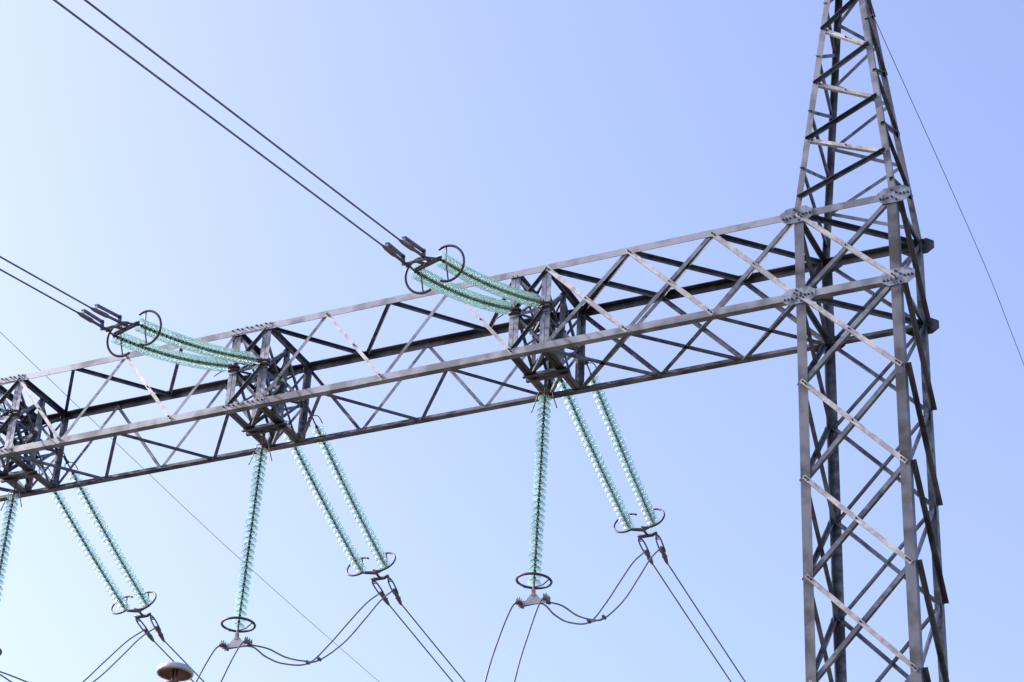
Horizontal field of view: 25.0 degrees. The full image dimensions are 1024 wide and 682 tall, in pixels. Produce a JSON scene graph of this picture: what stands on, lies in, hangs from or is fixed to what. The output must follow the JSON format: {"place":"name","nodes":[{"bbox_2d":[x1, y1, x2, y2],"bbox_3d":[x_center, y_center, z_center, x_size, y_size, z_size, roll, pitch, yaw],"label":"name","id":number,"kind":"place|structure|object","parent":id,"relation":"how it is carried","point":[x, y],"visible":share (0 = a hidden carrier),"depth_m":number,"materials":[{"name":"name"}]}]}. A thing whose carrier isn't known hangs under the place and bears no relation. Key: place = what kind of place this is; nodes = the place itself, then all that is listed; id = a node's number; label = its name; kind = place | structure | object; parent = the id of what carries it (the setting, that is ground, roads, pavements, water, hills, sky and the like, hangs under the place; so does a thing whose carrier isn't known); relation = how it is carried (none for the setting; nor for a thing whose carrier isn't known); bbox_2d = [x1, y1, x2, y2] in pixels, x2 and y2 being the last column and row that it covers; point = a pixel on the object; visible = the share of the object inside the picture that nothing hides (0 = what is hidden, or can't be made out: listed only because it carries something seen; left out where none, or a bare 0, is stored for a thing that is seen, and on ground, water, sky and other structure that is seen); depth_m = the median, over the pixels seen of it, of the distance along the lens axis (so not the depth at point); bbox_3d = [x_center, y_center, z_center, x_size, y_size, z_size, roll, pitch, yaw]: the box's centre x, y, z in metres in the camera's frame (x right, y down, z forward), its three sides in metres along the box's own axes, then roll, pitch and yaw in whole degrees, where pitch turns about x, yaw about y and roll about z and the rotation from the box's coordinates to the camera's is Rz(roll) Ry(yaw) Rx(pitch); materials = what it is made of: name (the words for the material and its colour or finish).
{"place":"outdoors","nodes":[
{"label":"outdoors","id":0,"kind":"place"},
{"bbox_2d":[156,662,193,681],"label":"post insulator","id":1,"kind":"object","parent":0,"point":[174,671],"visible":1,"depth_m":23.51,"materials":[{"name":"ceramic"}]},
{"bbox_2d":[0,332,378,681],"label":"ground wire","id":2,"kind":"object","parent":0,"point":[190,513],"visible":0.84,"depth_m":76.99,"materials":[{"name":"grey metal"}]},
{"bbox_2d":[0,0,1023,681],"label":"sky","id":3,"kind":"structure","parent":0,"point":[515,135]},
{"label":"ground","id":4,"kind":"structure","parent":0,"visible":0},
{"bbox_2d":[780,0,949,681],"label":"lattice tower","id":5,"kind":"structure","parent":4,"relation":"on","point":[897,277],"depth_m":46.47,"materials":[{"name":"metal"}]},
{"bbox_2d":[0,195,930,501],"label":"lattice beam","id":6,"kind":"structure","parent":5,"relation":"attached to","point":[550,341],"depth_m":51.59,"materials":[{"name":"metal"}]},
{"bbox_2d":[0,408,20,416],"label":"insulator string","id":7,"kind":"object","parent":6,"relation":"hanging from","point":[7,410],"visible":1,"depth_m":54.88,"materials":[{"name":"green glass"}]},
{"bbox_2d":[0,477,21,655],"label":"insulator string","id":8,"kind":"object","parent":6,"relation":"hanging from","point":[8,521],"visible":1,"depth_m":54.70,"materials":[{"name":"green glass"}]},
{"bbox_2d":[38,459,132,614],"bbox_3d":[-10.793,4.976,57.872,0.552,2.490,4.447,-11,-34,22],"label":"insulator string","id":9,"kind":"object","parent":6,"relation":"hanging from","point":[91,554],"visible":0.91,"depth_m":58.22,"materials":[{"name":"green glass"}]},
{"bbox_2d":[63,453,156,609],"bbox_3d":[-10.088,4.827,57.596,0.552,2.462,4.457,-11,-34,22],"label":"insulator string","id":10,"kind":"object","parent":6,"relation":"hanging from","point":[109,540],"visible":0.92,"depth_m":57.88,"materials":[{"name":"green glass"}]},
{"bbox_2d":[126,605,150,618],"bbox_3d":[-9.528,6.941,58.974,0.765,0.207,0.337,-11,-34,22],"label":"strain yoke","id":11,"kind":"object","parent":10,"relation":"attached to","point":[141,615],"visible":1,"depth_m":58.95,"materials":[{"name":"metal"}]},
{"bbox_2d":[135,618,193,681],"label":"overhead conductor","id":12,"kind":"object","parent":11,"relation":"attached to","point":[150,636],"visible":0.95,"depth_m":59.47,"materials":[{"name":"metal"}]},
{"bbox_2d":[0,629,144,681],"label":"jumper cable","id":13,"kind":"object","parent":12,"relation":"attached to","point":[100,665],"visible":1,"depth_m":57.57,"materials":[{"name":"metal"}]},
{"bbox_2d":[150,615,204,681],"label":"overhead conductor","id":14,"kind":"object","parent":11,"relation":"attached to","point":[158,631],"visible":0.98,"depth_m":59.16,"materials":[{"name":"metal"}]},
{"bbox_2d":[0,627,156,681],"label":"jumper cable","id":15,"kind":"object","parent":14,"relation":"attached to","point":[105,671],"visible":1,"depth_m":56.97,"materials":[{"name":"metal"}]},
{"bbox_2d":[106,321,239,376],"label":"insulator string","id":16,"kind":"object","parent":6,"relation":"hanging from","point":[228,366],"visible":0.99,"depth_m":49.81,"materials":[{"name":"green glass"}]},
{"bbox_2d":[139,310,269,370],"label":"insulator string","id":17,"kind":"object","parent":6,"relation":"hanging from","point":[260,360],"visible":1,"depth_m":49.39,"materials":[{"name":"green glass"}]},
{"bbox_2d":[104,321,139,337],"bbox_3d":[-8.167,-0.315,48.040,0.652,0.343,0.583,-11,-34,22],"label":"strain yoke","id":18,"kind":"object","parent":17,"relation":"attached to","point":[121,330],"visible":1,"depth_m":48.14,"materials":[{"name":"metal"}]},
{"bbox_2d":[0,269,110,331],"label":"overhead conductor","id":19,"kind":"object","parent":18,"relation":"attached to","point":[90,319],"visible":1,"depth_m":47.29,"materials":[{"name":"metal"}]},
{"bbox_2d":[0,256,127,326],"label":"overhead conductor","id":20,"kind":"object","parent":18,"relation":"attached to","point":[106,315],"visible":1,"depth_m":46.85,"materials":[{"name":"metal"}]},
{"bbox_2d":[221,430,271,632],"bbox_3d":[-5.855,4.183,51.478,0.795,4.987,0.776,-11,-34,22],"label":"insulator string","id":21,"kind":"object","parent":6,"relation":"hanging from","point":[238,617],"visible":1,"depth_m":51.09,"materials":[{"name":"green glass"}]},
{"bbox_2d":[219,625,252,650],"bbox_3d":[-5.976,6.413,50.122,0.690,0.545,0.366,-11,-34,22],"label":"suspension clamp","id":22,"kind":"object","parent":21,"relation":"hanging from","point":[236,641],"visible":1,"depth_m":50.04,"materials":[{"name":"silver metal"}]},
{"bbox_2d":[196,645,219,681],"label":"drop cable","id":23,"kind":"object","parent":22,"relation":"hanging from","point":[207,662],"visible":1,"depth_m":49.42,"materials":[{"name":"metal"}]},
{"bbox_2d":[220,641,244,681],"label":"drop cable","id":24,"kind":"object","parent":22,"relation":"hanging from","point":[231,661],"visible":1,"depth_m":49.08,"materials":[{"name":"metal"}]},
{"bbox_2d":[252,589,393,662],"bbox_3d":[-4.206,6.334,53.272,0.175,3.970,5.937,-12,-34,23],"label":"jumper cable","id":25,"kind":"object","parent":22,"relation":"attached to","point":[374,607],"visible":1,"depth_m":52.99,"materials":[{"name":"metal"}]},
{"bbox_2d":[280,421,368,576],"bbox_3d":[-4.594,3.749,55.347,0.552,2.490,4.447,-11,-34,22],"label":"insulator string","id":26,"kind":"object","parent":6,"relation":"hanging from","point":[329,513],"visible":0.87,"depth_m":55.75,"materials":[{"name":"green glass"}]},
{"bbox_2d":[308,408,395,571],"bbox_3d":[-3.870,3.597,55.065,0.552,2.462,4.457,-11,-34,22],"label":"insulator string","id":27,"kind":"object","parent":6,"relation":"hanging from","point":[353,502],"visible":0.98,"depth_m":55.33,"materials":[{"name":"green glass"}]},
{"bbox_2d":[359,566,388,580],"bbox_3d":[-3.320,5.712,56.446,0.785,0.207,0.337,-11,-34,22],"label":"strain yoke","id":28,"kind":"object","parent":27,"relation":"attached to","point":[378,577],"visible":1,"depth_m":56.42,"materials":[{"name":"metal"}]},
{"bbox_2d":[371,580,452,681],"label":"overhead conductor","id":29,"kind":"object","parent":28,"relation":"attached to","point":[385,599],"visible":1,"depth_m":57.36,"materials":[{"name":"metal"}]},
{"bbox_2d":[229,592,380,665],"bbox_3d":[-4.621,6.431,53.511,0.264,4.014,6.082,-13,-35,24],"label":"jumper cable","id":30,"kind":"object","parent":29,"relation":"attached to","point":[323,650],"visible":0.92,"depth_m":53.51,"materials":[{"name":"metal"}]},
{"bbox_2d":[387,577,465,681],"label":"overhead conductor","id":31,"kind":"object","parent":28,"relation":"attached to","point":[395,592],"visible":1,"depth_m":56.90,"materials":[{"name":"metal"}]},
{"bbox_2d":[404,257,521,318],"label":"insulator string","id":32,"kind":"object","parent":6,"relation":"hanging from","point":[509,309],"visible":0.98,"depth_m":47.16,"materials":[{"name":"green glass"}]},
{"bbox_2d":[438,244,552,312],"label":"insulator string","id":33,"kind":"object","parent":6,"relation":"hanging from","point":[541,302],"visible":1,"depth_m":46.67,"materials":[{"name":"green glass"}]},
{"bbox_2d":[406,255,441,273],"bbox_3d":[-1.772,-1.577,45.441,0.635,0.343,0.539,-15,-35,26],"label":"strain yoke","id":34,"kind":"object","parent":33,"relation":"attached to","point":[423,265],"visible":1,"depth_m":45.53,"materials":[{"name":"metal"}]},
{"bbox_2d":[53,0,410,267],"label":"overhead conductor","id":35,"kind":"object","parent":34,"relation":"attached to","point":[391,249],"visible":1,"depth_m":40.35,"materials":[{"name":"metal"}]},
{"bbox_2d":[84,0,431,261],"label":"overhead conductor","id":36,"kind":"object","parent":34,"relation":"attached to","point":[410,244],"visible":1,"depth_m":40.18,"materials":[{"name":"metal"}]},
{"bbox_2d":[515,376,556,589],"bbox_3d":[0.555,2.936,48.855,0.775,5.037,0.775,-11,-34,22],"label":"insulator string","id":37,"kind":"object","parent":6,"relation":"hanging from","point":[534,573],"visible":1,"depth_m":48.43,"materials":[{"name":"green glass"}]},
{"bbox_2d":[516,581,550,608],"bbox_3d":[0.441,5.185,47.482,0.690,0.545,0.366,-11,-34,22],"label":"suspension clamp","id":38,"kind":"object","parent":37,"relation":"hanging from","point":[533,598],"visible":1,"depth_m":47.40,"materials":[{"name":"silver metal"}]},
{"bbox_2d":[484,602,516,681],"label":"drop cable","id":39,"kind":"object","parent":38,"relation":"hanging from","point":[498,641],"visible":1,"depth_m":46.23,"materials":[{"name":"metal"}]},
{"bbox_2d":[514,598,543,681],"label":"drop cable","id":40,"kind":"object","parent":38,"relation":"hanging from","point":[527,639],"visible":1,"depth_m":45.94,"materials":[{"name":"metal"}]},
{"bbox_2d":[554,378,636,532],"bbox_3d":[1.827,2.478,52.732,0.552,2.490,4.447,-11,-34,22],"label":"insulator string","id":41,"kind":"object","parent":6,"relation":"hanging from","point":[628,525],"visible":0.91,"depth_m":53.09,"materials":[{"name":"green glass"}]},
{"bbox_2d":[584,356,664,527],"bbox_3d":[2.502,2.336,52.469,0.552,2.462,4.457,-11,-34,22],"label":"insulator string","id":42,"kind":"object","parent":6,"relation":"hanging from","point":[626,460],"visible":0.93,"depth_m":52.85,"materials":[{"name":"green glass"}]},
{"bbox_2d":[627,523,656,537],"bbox_3d":[3.077,4.446,53.841,0.731,0.207,0.337,-11,-34,22],"label":"strain yoke","id":43,"kind":"object","parent":42,"relation":"attached to","point":[646,535],"visible":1,"depth_m":53.81,"materials":[{"name":"metal"}]},
{"bbox_2d":[638,537,731,681],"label":"overhead conductor","id":44,"kind":"object","parent":43,"relation":"attached to","point":[647,554],"visible":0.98,"depth_m":55.24,"materials":[{"name":"metal"}]},
{"bbox_2d":[524,551,645,624],"bbox_3d":[1.750,5.193,50.906,0.216,4.064,6.079,-13,-35,24],"label":"jumper cable","id":45,"kind":"object","parent":44,"relation":"attached to","point":[558,617],"visible":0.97,"depth_m":51.05,"materials":[{"name":"metal"}]},
{"bbox_2d":[587,615,606,623],"bbox_3d":[1.837,6.048,50.099,0.142,0.217,0.741,19,-35,-25],"label":"bundle spacer","id":46,"kind":"object","parent":45,"relation":"attached to","point":[602,616],"visible":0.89,"depth_m":50.01,"materials":[{"name":"metal"}]},
{"bbox_2d":[655,534,745,681],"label":"overhead conductor","id":47,"kind":"object","parent":43,"relation":"attached to","point":[662,550],"visible":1,"depth_m":54.73,"materials":[{"name":"metal"}]},
{"bbox_2d":[551,547,661,620],"bbox_3d":[2.172,5.093,50.662,0.125,4.019,5.935,-12,-34,23],"label":"jumper cable","id":48,"kind":"object","parent":47,"relation":"attached to","point":[569,610],"visible":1,"depth_m":50.61,"materials":[{"name":"metal"}]},
{"bbox_2d":[875,20,1023,363],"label":"ground wire","id":49,"kind":"object","parent":5,"relation":"attached to","point":[949,185],"visible":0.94,"depth_m":58.80,"materials":[{"name":"grey metal"}]}
]}

